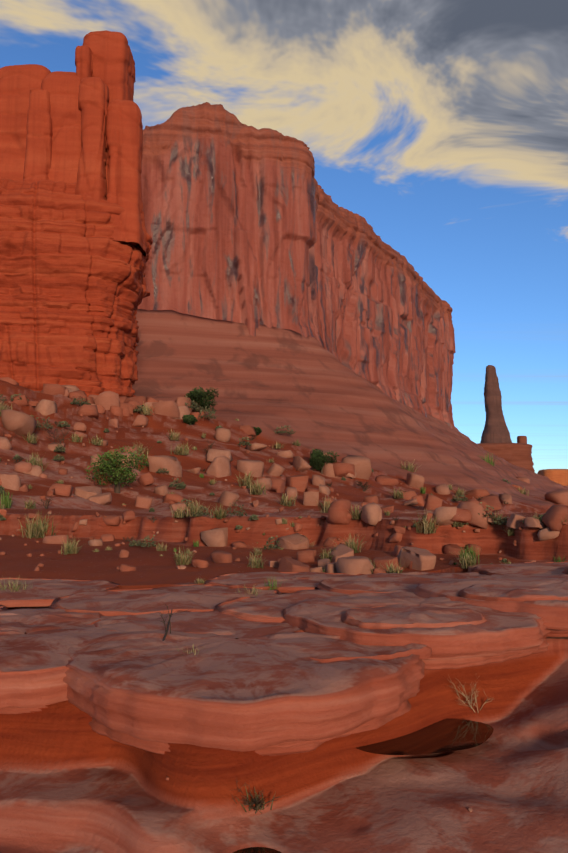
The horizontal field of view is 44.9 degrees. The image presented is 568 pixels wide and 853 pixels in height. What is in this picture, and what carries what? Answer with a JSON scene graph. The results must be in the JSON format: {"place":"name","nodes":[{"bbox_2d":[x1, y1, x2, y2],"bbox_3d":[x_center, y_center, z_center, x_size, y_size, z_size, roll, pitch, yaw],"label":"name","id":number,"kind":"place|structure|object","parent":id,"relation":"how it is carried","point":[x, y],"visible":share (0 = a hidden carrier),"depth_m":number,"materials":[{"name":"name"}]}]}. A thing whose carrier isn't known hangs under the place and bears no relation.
{"place":"outdoors","nodes":[
{"label":"outdoors","id":0,"kind":"place"},
{"bbox_2d":[0,309,567,852],"bbox_3d":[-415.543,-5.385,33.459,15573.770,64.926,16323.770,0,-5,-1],"label":"terrain","id":1,"kind":"structure","parent":0,"point":[70,781],"depth_m":8.94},
{"bbox_2d":[0,178,152,397],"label":"tower base","id":2,"kind":"object","parent":1,"relation":"on","point":[73,292],"visible":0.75,"depth_m":90.90,"materials":[{"name":"red stone"}]},
{"bbox_2d":[0,30,145,256],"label":"tower pillars","id":3,"kind":"structure","parent":2,"relation":"on","point":[82,127],"depth_m":94.94,"materials":[{"name":"red stone"}]},
{"bbox_2d":[0,386,566,813],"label":"shrubs","id":4,"kind":"object","parent":1,"relation":"on","point":[203,398],"visible":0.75,"depth_m":36.77,"materials":[{"name":"green plant"}]},
{"bbox_2d":[0,561,567,755],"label":"rim rock slabs","id":5,"kind":"object","parent":1,"relation":"on","point":[308,661],"visible":0.98,"depth_m":5.25,"materials":[{"name":"red stone"}]},
{"bbox_2d":[0,377,567,811],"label":"boulder","id":6,"kind":"object","parent":1,"relation":"on","point":[344,559],"visible":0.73,"depth_m":39.35,"materials":[{"name":"brown stone"}]},
{"bbox_2d":[138,102,455,428],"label":"cliff wall","id":7,"kind":"structure","parent":1,"relation":"on","point":[252,228],"depth_m":161.79,"materials":[{"name":"red stone"}]},
{"bbox_2d":[233,718,493,852],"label":"puddle water","id":8,"kind":"structure","parent":1,"relation":"on","point":[446,735],"depth_m":4.75,"materials":[{"name":"brown liquid"}]},
{"bbox_2d":[477,436,534,471],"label":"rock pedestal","id":9,"kind":"object","parent":1,"relation":"on","point":[518,453],"visible":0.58,"depth_m":419.38,"materials":[{"name":"brown stone"}]},
{"bbox_2d":[480,365,511,442],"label":"spire","id":10,"kind":"structure","parent":9,"relation":"on","point":[495,430],"depth_m":427.99,"materials":[{"name":"brown stone"}]},
{"bbox_2d":[537,469,567,485],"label":"distant mesa","id":11,"kind":"structure","parent":1,"relation":"on","point":[559,476],"depth_m":903.06,"materials":[{"name":"orange stone"}]},
{"bbox_2d":[0,0,567,472],"label":"sky","id":12,"kind":"structure","parent":0,"point":[442,125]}
]}

